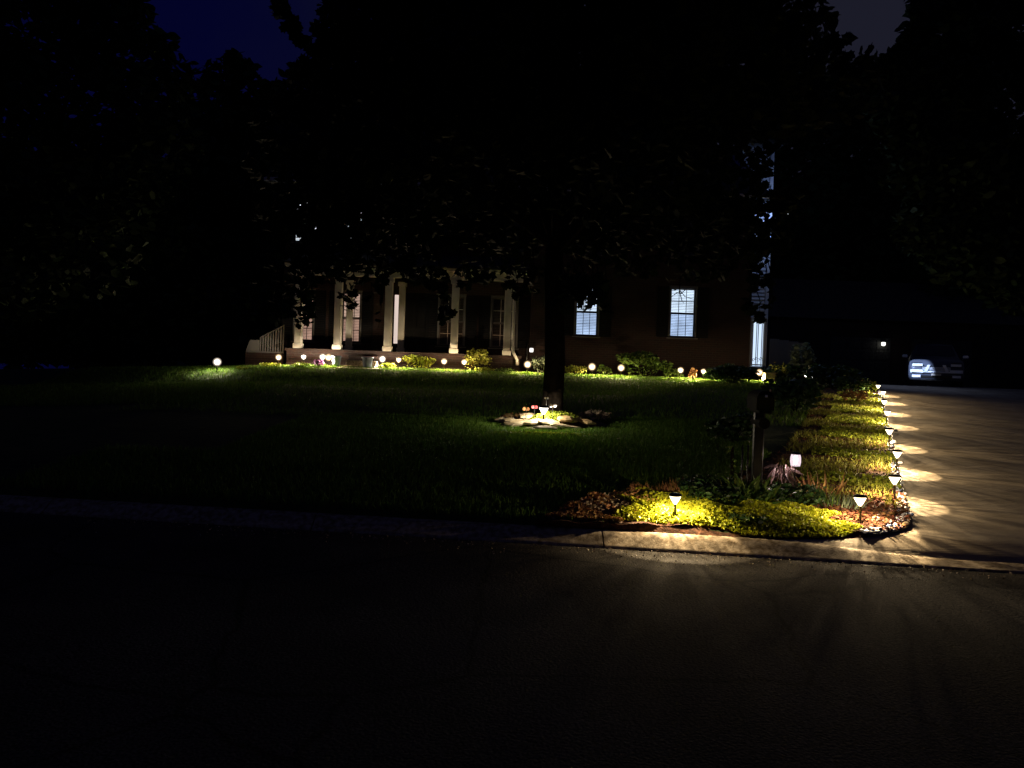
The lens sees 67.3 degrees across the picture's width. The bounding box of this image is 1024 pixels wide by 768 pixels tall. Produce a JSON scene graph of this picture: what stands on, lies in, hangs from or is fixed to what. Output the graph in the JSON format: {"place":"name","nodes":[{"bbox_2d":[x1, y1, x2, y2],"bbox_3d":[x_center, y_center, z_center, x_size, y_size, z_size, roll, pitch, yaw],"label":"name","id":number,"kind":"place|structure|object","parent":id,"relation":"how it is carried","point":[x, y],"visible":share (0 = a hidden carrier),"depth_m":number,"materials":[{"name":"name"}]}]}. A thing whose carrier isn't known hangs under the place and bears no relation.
{"place":"outdoors","nodes":[
{"label":"outdoors","id":0,"kind":"place"},
{"bbox_2d":[16,356,244,363],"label":"ground","id":1,"kind":"structure","parent":0,"point":[173,361],"depth_m":49.12,"materials":[{"name":"green plant"}]},
{"bbox_2d":[0,102,1020,367],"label":"woods","id":2,"kind":"object","parent":1,"relation":"on","point":[232,352],"visible":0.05,"depth_m":62.53,"materials":[{"name":"green plant"}]},
{"bbox_2d":[766,278,1023,388],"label":"garage","id":3,"kind":"structure","parent":1,"relation":"on","point":[852,324],"depth_m":35.96,"materials":[{"name":"brick"}]},
{"bbox_2d":[829,336,890,383],"bbox_3d":[16.248,-1.100,35.935,2.800,2.160,0.078,2,1,0],"label":"garage door","id":4,"kind":"structure","parent":3,"relation":"in","point":[867,355],"depth_m":35.90,"materials":[{"name":"black"}]},
{"bbox_2d":[911,339,971,386],"bbox_3d":[20.046,-0.967,35.935,2.800,2.160,0.078,2,1,0],"label":"garage door","id":5,"kind":"structure","parent":3,"relation":"in","point":[962,348],"depth_m":35.90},
{"bbox_2d":[0,381,284,406],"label":"lawn grass","id":6,"kind":"structure","parent":0,"point":[47,397],"depth_m":17.71,"materials":[{"name":"green plant"}]},
{"bbox_2d":[0,367,902,537],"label":"lawn ground","id":7,"kind":"structure","parent":0,"point":[30,436],"depth_m":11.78,"materials":[{"name":"green plant"}]},
{"bbox_2d":[0,0,212,326],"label":"dark tree","id":8,"kind":"object","parent":7,"relation":"on","point":[53,133],"visible":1,"depth_m":16.62,"materials":[{"name":"green plant"}]},
{"bbox_2d":[92,47,292,365],"bbox_3d":[-14.730,-8.104,35.933,9.984,15.041,4.992,2,1,0],"label":"dark tree","id":9,"kind":"object","parent":7,"relation":"on","point":[215,211],"visible":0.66,"depth_m":34.95,"materials":[{"name":"green plant"}]},
{"bbox_2d":[245,325,284,365],"bbox_3d":[-7.991,-1.138,24.889,1.225,1.614,0.200,2,1,0],"label":"picket railing","id":10,"kind":"object","parent":7,"relation":"on","point":[254,355],"visible":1,"depth_m":24.86,"materials":[{"name":"grey"}]},
{"bbox_2d":[259,362,283,365],"bbox_3d":[-7.331,-0.565,23.428,0.818,0.198,0.631,2,1,0],"label":"mound","id":11,"kind":"object","parent":7,"relation":"on","point":[267,364],"visible":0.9,"depth_m":23.32,"materials":[{"name":"green plant"}]},
{"bbox_2d":[292,362,309,366],"bbox_3d":[-6.404,-0.582,23.421,0.571,0.214,0.555,2,1,0],"label":"mound","id":12,"kind":"object","parent":7,"relation":"on","point":[299,363],"visible":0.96,"depth_m":23.31,"materials":[{"name":"green plant"}]},
{"bbox_2d":[313,358,323,366],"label":"flowering plant","id":13,"kind":"object","parent":7,"relation":"on","point":[319,362],"visible":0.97,"depth_m":23.45,"materials":[{"name":"pink plant"}]},
{"bbox_2d":[249,24,425,211],"bbox_3d":[-8.555,-9.478,38.867,9.654,17.647,4.888,2,1,0],"label":"dark tree","id":14,"kind":"object","parent":7,"relation":"on","point":[292,66],"visible":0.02,"depth_m":38.17,"materials":[{"name":"green plant"}]},
{"bbox_2d":[380,363,396,368],"bbox_3d":[-3.815,-0.553,23.698,0.498,0.258,0.427,3,1,26],"label":"mound","id":15,"kind":"object","parent":7,"relation":"on","point":[386,364],"visible":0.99,"depth_m":23.66,"materials":[{"name":"yellow plant"}]},
{"bbox_2d":[30,364,776,394],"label":"lawn grass","id":16,"kind":"structure","parent":7,"relation":"on","point":[709,384],"depth_m":21.98,"materials":[{"name":"green plant"}]},
{"bbox_2d":[186,411,770,482],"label":"lawn grass","id":17,"kind":"structure","parent":7,"relation":"on","point":[320,433],"depth_m":10.47,"materials":[{"name":"green plant"}]},
{"bbox_2d":[474,367,495,370],"bbox_3d":[-0.829,-0.421,23.609,0.724,0.216,0.488,2,1,0],"label":"mound","id":18,"kind":"object","parent":7,"relation":"on","point":[482,368],"visible":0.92,"depth_m":23.57,"materials":[{"name":"green plant"}]},
{"bbox_2d":[496,368,512,372],"bbox_3d":[-0.230,-0.405,23.692,0.496,0.214,0.442,1,1,-43],"label":"mound","id":19,"kind":"object","parent":7,"relation":"on","point":[505,369],"visible":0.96,"depth_m":23.68,"materials":[{"name":"green plant"}]},
{"bbox_2d":[501,413,520,416],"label":"plant","id":20,"kind":"object","parent":7,"relation":"on","point":[516,415],"visible":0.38,"depth_m":13.91,"materials":[{"name":"green plant"}]},
{"bbox_2d":[264,102,768,378],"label":"brick house","id":21,"kind":"structure","parent":7,"relation":"on","point":[706,326],"depth_m":25.58,"materials":[{"name":"brown brick"}]},
{"bbox_2d":[291,289,315,342],"bbox_3d":[-7.098,-2.338,26.327,0.821,1.828,0.260,2,1,0],"label":"window","id":22,"kind":"structure","parent":21,"relation":"in","point":[308,333],"depth_m":26.33,"materials":[{"name":"grey glass"}]},
{"bbox_2d":[292,205,315,242],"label":"window","id":23,"kind":"structure","parent":21,"relation":"in","point":[296,239],"depth_m":26.27,"materials":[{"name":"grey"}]},
{"bbox_2d":[342,290,362,343],"bbox_3d":[-5.492,-2.282,26.327,0.821,1.828,0.260,2,1,0],"label":"window","id":24,"kind":"structure","parent":21,"relation":"in","point":[357,314],"depth_m":26.38,"materials":[{"name":"grey"}]},
{"bbox_2d":[404,293,429,352],"bbox_3d":[-3.308,-2.064,26.334,0.930,2.100,0.070,2,1,0],"label":"door","id":25,"kind":"structure","parent":21,"relation":"in","point":[416,303],"depth_m":26.30,"materials":[{"name":"black paint"}]},
{"bbox_2d":[435,294,466,347],"bbox_3d":[-2.064,-2.162,26.327,1.050,1.828,0.260,2,1,0],"label":"window","id":26,"kind":"structure","parent":21,"relation":"in","point":[443,332],"depth_m":26.38,"materials":[{"name":"grey glass"}]},
{"bbox_2d":[450,203,477,232],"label":"window","id":27,"kind":"structure","parent":21,"relation":"in","point":[469,215],"depth_m":26.32,"materials":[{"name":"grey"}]},
{"bbox_2d":[488,295,518,349],"bbox_3d":[-0.267,-2.099,26.327,1.050,1.828,0.260,2,1,0],"label":"window","id":28,"kind":"structure","parent":21,"relation":"in","point":[497,307],"depth_m":26.38,"materials":[{"name":"grey glass"}]},
{"bbox_2d":[501,197,521,242],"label":"window","id":29,"kind":"structure","parent":21,"relation":"in","point":[515,237],"depth_m":26.34,"materials":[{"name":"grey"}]},
{"bbox_2d":[572,299,599,337],"bbox_3d":[2.489,-2.427,25.619,0.940,1.762,0.260,2,1,0],"label":"window","id":30,"kind":"structure","parent":21,"relation":"in","point":[585,323],"depth_m":25.68,"materials":[{"name":"grey glass"}]},
{"bbox_2d":[577,212,602,255],"bbox_3d":[2.583,-5.112,25.571,0.940,1.710,0.260,2,1,0],"label":"window","id":31,"kind":"structure","parent":21,"relation":"in","point":[598,252],"depth_m":25.58,"materials":[{"name":"grey"}]},
{"bbox_2d":[666,285,697,339],"bbox_3d":[5.672,-2.376,25.618,1.033,1.762,0.260,2,1,0],"label":"window","id":32,"kind":"structure","parent":21,"relation":"in","point":[682,317],"depth_m":25.68,"materials":[{"name":"grey glass"}]},
{"bbox_2d":[670,210,699,258],"bbox_3d":[5.764,-5.001,25.571,1.033,1.710,0.260,2,1,0],"label":"window","id":33,"kind":"structure","parent":21,"relation":"in","point":[690,223],"depth_m":25.63,"materials":[{"name":"grey"}]},
{"bbox_2d":[285,365,786,381],"bbox_3d":[0.111,-0.322,24.323,17.400,0.168,1.150,2,1,0],"label":"house bed","id":34,"kind":"object","parent":7,"relation":"on","point":[577,373],"visible":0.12,"depth_m":24.24,"materials":[{"name":"soil"}]},
{"bbox_2d":[331,356,341,365],"bbox_3d":[-5.420,-0.707,23.744,0.322,0.330,0.319,2,1,0],"label":"planter","id":35,"kind":"object","parent":34,"relation":"on","point":[336,360],"visible":0.96,"depth_m":23.64,"materials":[{"name":"white ceramic"}]},
{"bbox_2d":[402,354,436,367],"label":"round shrub","id":36,"kind":"object","parent":34,"relation":"on","point":[422,361],"visible":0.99,"depth_m":24.06,"materials":[{"name":"green plant"}]},
{"bbox_2d":[463,348,492,370],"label":"airy shrub","id":37,"kind":"object","parent":34,"relation":"on","point":[472,356],"visible":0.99,"depth_m":24.13,"materials":[{"name":"green plant"}]},
{"bbox_2d":[531,355,544,372],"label":"silver grass plant","id":38,"kind":"object","parent":34,"relation":"on","point":[537,364],"visible":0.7,"depth_m":24.06,"materials":[{"name":"green plant"}]},
{"bbox_2d":[565,365,586,373],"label":"shrub","id":39,"kind":"object","parent":34,"relation":"on","point":[573,368],"visible":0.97,"depth_m":23.94,"materials":[{"name":"green plant"}]},
{"bbox_2d":[596,364,611,374],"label":"shrub","id":40,"kind":"object","parent":34,"relation":"on","point":[606,369],"visible":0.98,"depth_m":24.06,"materials":[{"name":"green plant"}]},
{"bbox_2d":[616,350,673,376],"bbox_3d":[4.134,-0.625,24.153,1.829,0.914,1.327,2,1,0],"label":"shrub","id":41,"kind":"object","parent":34,"relation":"on","point":[646,360],"visible":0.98,"depth_m":23.87,"materials":[{"name":"green plant"}]},
{"bbox_2d":[662,367,683,377],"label":"shrub","id":42,"kind":"object","parent":34,"relation":"on","point":[668,373],"visible":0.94,"depth_m":23.94,"materials":[{"name":"green plant"}]},
{"bbox_2d":[769,361,788,380],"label":"arching plant","id":43,"kind":"object","parent":34,"relation":"on","point":[783,369],"visible":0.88,"depth_m":24.18,"materials":[{"name":"green plant"}]},
{"bbox_2d":[496,418,606,430],"bbox_3d":[0.689,0.647,13.113,2.000,0.225,1.600,2,1,0],"label":"tree bed","id":44,"kind":"object","parent":7,"relation":"on","point":[581,425],"visible":0.09,"depth_m":12.66,"materials":[{"name":"soil"}]},
{"bbox_2d":[539,405,548,425],"bbox_3d":[0.512,0.589,12.532,0.171,0.476,0.171,1,1,-40],"label":"path lamp","id":45,"kind":"object","parent":44,"relation":"on","point":[542,406],"visible":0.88,"depth_m":12.48,"materials":[{"name":"grey plastic"}]},
{"bbox_2d":[495,413,595,429],"bbox_3d":[0.275,0.606,13.010,1.276,0.247,2.052,1,1,-36],"label":"flagstone edging","id":46,"kind":"object","parent":44,"relation":"on","point":[511,421],"visible":0.88,"depth_m":12.53,"materials":[{"name":"stone"}]},
{"bbox_2d":[549,404,556,417],"bbox_3d":[0.662,0.558,12.611,0.126,0.472,0.025,2,1,0],"label":"garden ornament","id":47,"kind":"object","parent":44,"relation":"on","point":[552,406],"visible":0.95,"depth_m":12.60,"materials":[{"name":"white metal"}]},
{"bbox_2d":[531,411,580,422],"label":"tree bed creeper","id":48,"kind":"object","parent":44,"relation":"on","point":[548,414],"visible":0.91,"depth_m":12.73,"materials":[{"name":"yellow plant"}]},
{"bbox_2d":[239,0,894,412],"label":"shade tree","id":49,"kind":"object","parent":7,"relation":"on","point":[557,140],"visible":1,"depth_m":12.32,"materials":[{"name":"green plant"}]},
{"bbox_2d":[578,409,615,420],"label":"plant","id":50,"kind":"object","parent":7,"relation":"on","point":[605,415],"visible":0.89,"depth_m":13.79,"materials":[{"name":"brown plant"}]},
{"bbox_2d":[688,367,697,379],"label":"reddish tuft","id":51,"kind":"object","parent":7,"relation":"on","point":[693,370],"visible":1,"depth_m":23.27,"materials":[{"name":"orange plant"}]},
{"bbox_2d":[535,384,909,539],"bbox_3d":[6.199,0.695,14.708,2.946,1.299,19.605,3,1,29],"label":"planting bed","id":52,"kind":"object","parent":7,"relation":"on","point":[669,527],"visible":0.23,"depth_m":7.06,"materials":[{"name":"soil"}]},
{"bbox_2d":[547,492,650,522],"bbox_3d":[0.792,1.143,7.173,0.955,0.186,0.715,2,1,0],"label":"pale sedum","id":53,"kind":"object","parent":52,"relation":"on","point":[604,499],"visible":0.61,"depth_m":7.18,"materials":[{"name":"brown plant"}]},
{"bbox_2d":[545,481,656,522],"bbox_3d":[1.073,1.112,7.197,1.545,0.238,0.765,1,1,-44],"label":"brown sedum","id":54,"kind":"object","parent":52,"relation":"on","point":[570,509],"visible":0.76,"depth_m":7.09,"materials":[{"name":"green plant"}]},
{"bbox_2d":[626,476,699,492],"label":"dry stems","id":55,"kind":"object","parent":52,"relation":"on","point":[667,487],"visible":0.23,"depth_m":7.96,"materials":[{"name":"brown plant"}]},
{"bbox_2d":[669,492,681,520],"bbox_3d":[1.471,1.151,6.939,0.121,0.336,0.121,-1,2,-33],"label":"path lamp","id":56,"kind":"object","parent":52,"relation":"on","point":[673,494],"visible":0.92,"depth_m":6.91,"materials":[{"name":"grey plastic"}]},
{"bbox_2d":[705,478,754,492],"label":"iris clump","id":57,"kind":"object","parent":52,"relation":"on","point":[727,484],"visible":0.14,"depth_m":7.79,"materials":[{"name":"green plant"}]},
{"bbox_2d":[723,445,737,480],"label":"climbing plant","id":58,"kind":"object","parent":52,"relation":"on","point":[732,460],"visible":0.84,"depth_m":8.10,"materials":[{"name":"green plant"}]},
{"bbox_2d":[612,486,862,537],"bbox_3d":[2.020,1.191,7.259,2.286,0.256,1.185,2,1,0],"label":"golden creeper","id":59,"kind":"object","parent":52,"relation":"on","point":[784,516],"visible":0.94,"depth_m":6.99,"materials":[{"name":"yellow plant"}]},
{"bbox_2d":[712,473,781,503],"bbox_3d":[2.373,1.048,7.683,0.758,0.366,0.800,2,1,0],"label":"daylily","id":60,"kind":"object","parent":52,"relation":"on","point":[740,485],"visible":0.4,"depth_m":7.60,"materials":[{"name":"green plant"}]},
{"bbox_2d":[675,473,825,528],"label":"leafy perennials","id":61,"kind":"object","parent":52,"relation":"on","point":[707,491],"visible":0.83,"depth_m":7.63,"materials":[{"name":"green plant"}]},
{"bbox_2d":[741,389,774,486],"bbox_3d":[2.470,0.727,7.829,0.256,1.360,0.516,2,1,6],"label":"mailbox","id":62,"kind":"object","parent":52,"relation":"on","point":[760,404],"visible":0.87,"depth_m":7.81,"materials":[{"name":"black metal"}]},
{"bbox_2d":[758,395,772,408],"bbox_3d":[2.503,0.177,7.571,0.140,0.140,0.024,2,1,6],"label":"door","id":63,"kind":"structure","parent":62,"relation":"in","point":[765,401],"depth_m":7.57,"materials":[{"name":"black"}]},
{"bbox_2d":[764,463,802,491],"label":"purple plant","id":64,"kind":"object","parent":52,"relation":"on","point":[788,475],"visible":0.83,"depth_m":7.88,"materials":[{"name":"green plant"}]},
{"bbox_2d":[791,452,800,497],"bbox_3d":[2.855,0.981,7.767,0.104,0.600,0.103,2,1,0],"label":"stake lantern","id":65,"kind":"object","parent":52,"relation":"on","point":[795,453],"visible":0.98,"depth_m":7.75,"materials":[{"name":"black metal"}]},
{"bbox_2d":[724,397,910,530],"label":"bark mulch","id":66,"kind":"object","parent":52,"relation":"on","point":[847,512],"visible":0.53,"depth_m":7.87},
{"bbox_2d":[789,471,848,495],"bbox_3d":[3.288,1.059,8.147,0.684,0.302,0.572,1,1,-34],"label":"stem clump","id":67,"kind":"object","parent":66,"relation":"on","point":[841,485],"visible":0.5,"depth_m":8.21,"materials":[{"name":"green plant"}]},
{"bbox_2d":[819,490,848,506],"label":"grass clump","id":68,"kind":"object","parent":52,"relation":"on","point":[831,497],"visible":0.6,"depth_m":7.77,"materials":[{"name":"green plant"}]},
{"bbox_2d":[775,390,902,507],"bbox_3d":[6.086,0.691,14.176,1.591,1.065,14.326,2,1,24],"label":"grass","id":69,"kind":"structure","parent":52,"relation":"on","point":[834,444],"depth_m":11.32,"materials":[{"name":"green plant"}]},
{"bbox_2d":[823,494,871,510],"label":"grass clump","id":70,"kind":"object","parent":52,"relation":"on","point":[848,503],"visible":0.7,"depth_m":7.64,"materials":[{"name":"green plant"}]},
{"bbox_2d":[799,391,901,488],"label":"golden patches","id":71,"kind":"object","parent":52,"relation":"on","point":[847,434],"visible":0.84,"depth_m":12.31,"materials":[{"name":"yellow plant"}]},
{"bbox_2d":[839,389,868,401],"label":"brown bush","id":72,"kind":"object","parent":52,"relation":"on","point":[861,395],"visible":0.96,"depth_m":17.98,"materials":[{"name":"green plant"}]},
{"bbox_2d":[853,494,866,520],"bbox_3d":[3.211,1.194,7.089,0.126,0.350,0.126,-2,-4,28],"label":"path lamp","id":73,"kind":"object","parent":52,"relation":"on","point":[860,506],"visible":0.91,"depth_m":7.08,"materials":[{"name":"grey plastic"}]},
{"bbox_2d":[867,381,879,391],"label":"golden shrub","id":74,"kind":"object","parent":52,"relation":"on","point":[873,386],"visible":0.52,"depth_m":21.14,"materials":[{"name":"yellow plant"}]},
{"bbox_2d":[885,427,893,443],"bbox_3d":[5.756,0.846,11.737,0.131,0.364,0.131,-1,4,-7],"label":"path lamp","id":75,"kind":"object","parent":52,"relation":"on","point":[888,428],"visible":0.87,"depth_m":11.72,"materials":[{"name":"grey plastic"}]},
{"bbox_2d":[888,474,900,500],"bbox_3d":[4.014,1.128,8.068,0.130,0.360,0.130,0,-4,18],"label":"path lamp","id":76,"kind":"object","parent":52,"relation":"on","point":[894,485],"visible":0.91,"depth_m":8.06,"materials":[{"name":"grey plastic"}]},
{"bbox_2d":[892,449,902,468],"bbox_3d":[4.875,1.005,9.746,0.126,0.350,0.126,3,1,10],"label":"path lamp","id":77,"kind":"object","parent":52,"relation":"on","point":[895,450],"visible":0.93,"depth_m":9.74,"materials":[{"name":"grey plastic"}]},
{"bbox_2d":[704,410,753,443],"bbox_3d":[3.318,0.657,11.501,0.846,0.562,0.715,2,1,0],"label":"dark shrub","id":78,"kind":"object","parent":7,"relation":"on","point":[734,423],"visible":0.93,"depth_m":11.42,"materials":[{"name":"green plant"}]},
{"bbox_2d":[702,363,760,382],"bbox_3d":[6.429,-0.301,22.620,1.639,0.643,1.052,2,1,26],"label":"dark shrub","id":79,"kind":"object","parent":7,"relation":"on","point":[727,372],"visible":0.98,"depth_m":22.44,"materials":[{"name":"green plant"}]},
{"bbox_2d":[639,9,852,232],"bbox_3d":[11.383,-9.738,38.835,11.478,19.560,5.406,2,1,0],"label":"dark tree","id":80,"kind":"object","parent":7,"relation":"on","point":[788,158],"visible":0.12,"depth_m":37.85,"materials":[{"name":"green plant"}]},
{"bbox_2d":[728,138,785,379],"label":"side entry wing","id":81,"kind":"structure","parent":7,"relation":"on","point":[758,346],"depth_m":27.26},
{"bbox_2d":[752,322,762,365],"bbox_3d":[8.745,-1.432,27.284,0.441,1.583,0.078,2,1,0],"label":"storm door","id":82,"kind":"structure","parent":81,"relation":"in","point":[757,328],"depth_m":27.30,"materials":[{"name":"white glass"}]},
{"bbox_2d":[762,372,775,380],"bbox_3d":[7.904,-0.203,23.695,0.350,0.300,0.350,2,1,0],"label":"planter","id":83,"kind":"object","parent":7,"relation":"on","point":[766,375],"visible":0.79,"depth_m":23.54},
{"bbox_2d":[760,364,811,379],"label":"dark shrub","id":84,"kind":"object","parent":7,"relation":"on","point":[792,369],"visible":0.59,"depth_m":26.08,"materials":[{"name":"green plant"}]},
{"bbox_2d":[769,339,803,379],"bbox_3d":[10.054,-0.851,28.207,1.289,1.581,0.072,2,1,0],"label":"garage door","id":85,"kind":"structure","parent":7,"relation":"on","point":[779,350],"depth_m":28.16,"materials":[{"name":"grey"}]},
{"bbox_2d":[761,377,824,410],"bbox_3d":[5.828,0.232,16.019,1.294,0.753,0.976,2,1,0],"label":"dark shrub","id":86,"kind":"object","parent":7,"relation":"on","point":[807,389],"visible":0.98,"depth_m":15.82,"materials":[{"name":"green plant"}]},
{"bbox_2d":[788,342,816,378],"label":"climber shrub","id":87,"kind":"object","parent":7,"relation":"on","point":[808,356],"visible":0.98,"depth_m":25.89,"materials":[{"name":"green plant"}]},
{"bbox_2d":[803,363,862,386],"bbox_3d":[9.255,-0.227,22.231,1.704,0.764,1.275,2,1,0],"label":"dark shrub","id":88,"kind":"object","parent":7,"relation":"on","point":[823,375],"visible":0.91,"depth_m":21.98,"materials":[{"name":"green plant"}]},
{"bbox_2d":[832,375,872,392],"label":"dark shrub","id":89,"kind":"object","parent":7,"relation":"on","point":[844,383],"visible":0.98,"depth_m":20.46,"materials":[{"name":"green plant"}]},
{"bbox_2d":[859,385,913,536],"bbox_3d":[7.427,0.704,15.305,0.490,1.338,19.143,2,1,26],"label":"pebble edging","id":90,"kind":"object","parent":7,"relation":"on","point":[870,533],"visible":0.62,"depth_m":7.41,"materials":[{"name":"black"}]},
{"bbox_2d":[119,381,810,426],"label":"lawn grass","id":91,"kind":"structure","parent":0,"point":[576,395],"depth_m":16.59,"materials":[{"name":"green plant"}]},
{"bbox_2d":[0,512,1023,767],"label":"street","id":92,"kind":"structure","parent":0,"point":[132,644],"depth_m":3.97,"materials":[{"name":"grey asphalt"}]},
{"bbox_2d":[0,494,1023,573],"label":"kerb","id":93,"kind":"structure","parent":92,"relation":"on","point":[603,538],"depth_m":6.81,"materials":[{"name":"concrete"}]},
{"bbox_2d":[55,516,1022,579],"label":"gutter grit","id":94,"kind":"object","parent":92,"relation":"on","point":[551,548],"visible":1,"depth_m":6.50,"materials":[{"name":"grey gravel"}]},
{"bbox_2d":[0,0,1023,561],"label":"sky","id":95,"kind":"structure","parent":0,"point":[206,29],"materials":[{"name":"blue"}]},
{"bbox_2d":[495,430,595,435],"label":"bright tall grass","id":96,"kind":"structure","parent":0,"point":[519,432],"depth_m":11.69,"materials":[{"name":"green plant"}]},
{"bbox_2d":[773,384,1023,563],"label":"driveway","id":97,"kind":"structure","parent":0,"point":[961,456],"depth_m":9.84,"materials":[{"name":"concrete"}]},
{"bbox_2d":[902,344,968,386],"bbox_3d":[16.775,-0.761,30.619,2.280,1.710,4.665,3,1,26],"label":"parked suv","id":98,"kind":"object","parent":97,"relation":"on","point":[934,362],"visible":0.98,"depth_m":28.87,"materials":[{"name":"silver metal"}]},
{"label":"front walk","id":99,"kind":"structure","parent":0,"visible":0},
{"bbox_2d":[362,357,373,367],"bbox_3d":[-4.425,-0.659,23.545,0.364,0.330,0.360,2,1,0],"label":"planter","id":100,"kind":"object","parent":99,"relation":"on","point":[367,361],"visible":0.99,"depth_m":23.42,"materials":[{"name":"grey ceramic"}]},
{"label":"neighbour lawn","id":101,"kind":"structure","parent":0,"visible":0},
{"bbox_2d":[861,0,1023,317],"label":"dark tree","id":102,"kind":"object","parent":101,"relation":"on","point":[956,140],"visible":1,"depth_m":22.60,"materials":[{"name":"green plant"}]},
{"bbox_2d":[905,246,1023,304],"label":"dark tree","id":103,"kind":"object","parent":101,"relation":"on","point":[923,276],"visible":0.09,"depth_m":38.30,"materials":[{"name":"green plant"}]}
]}

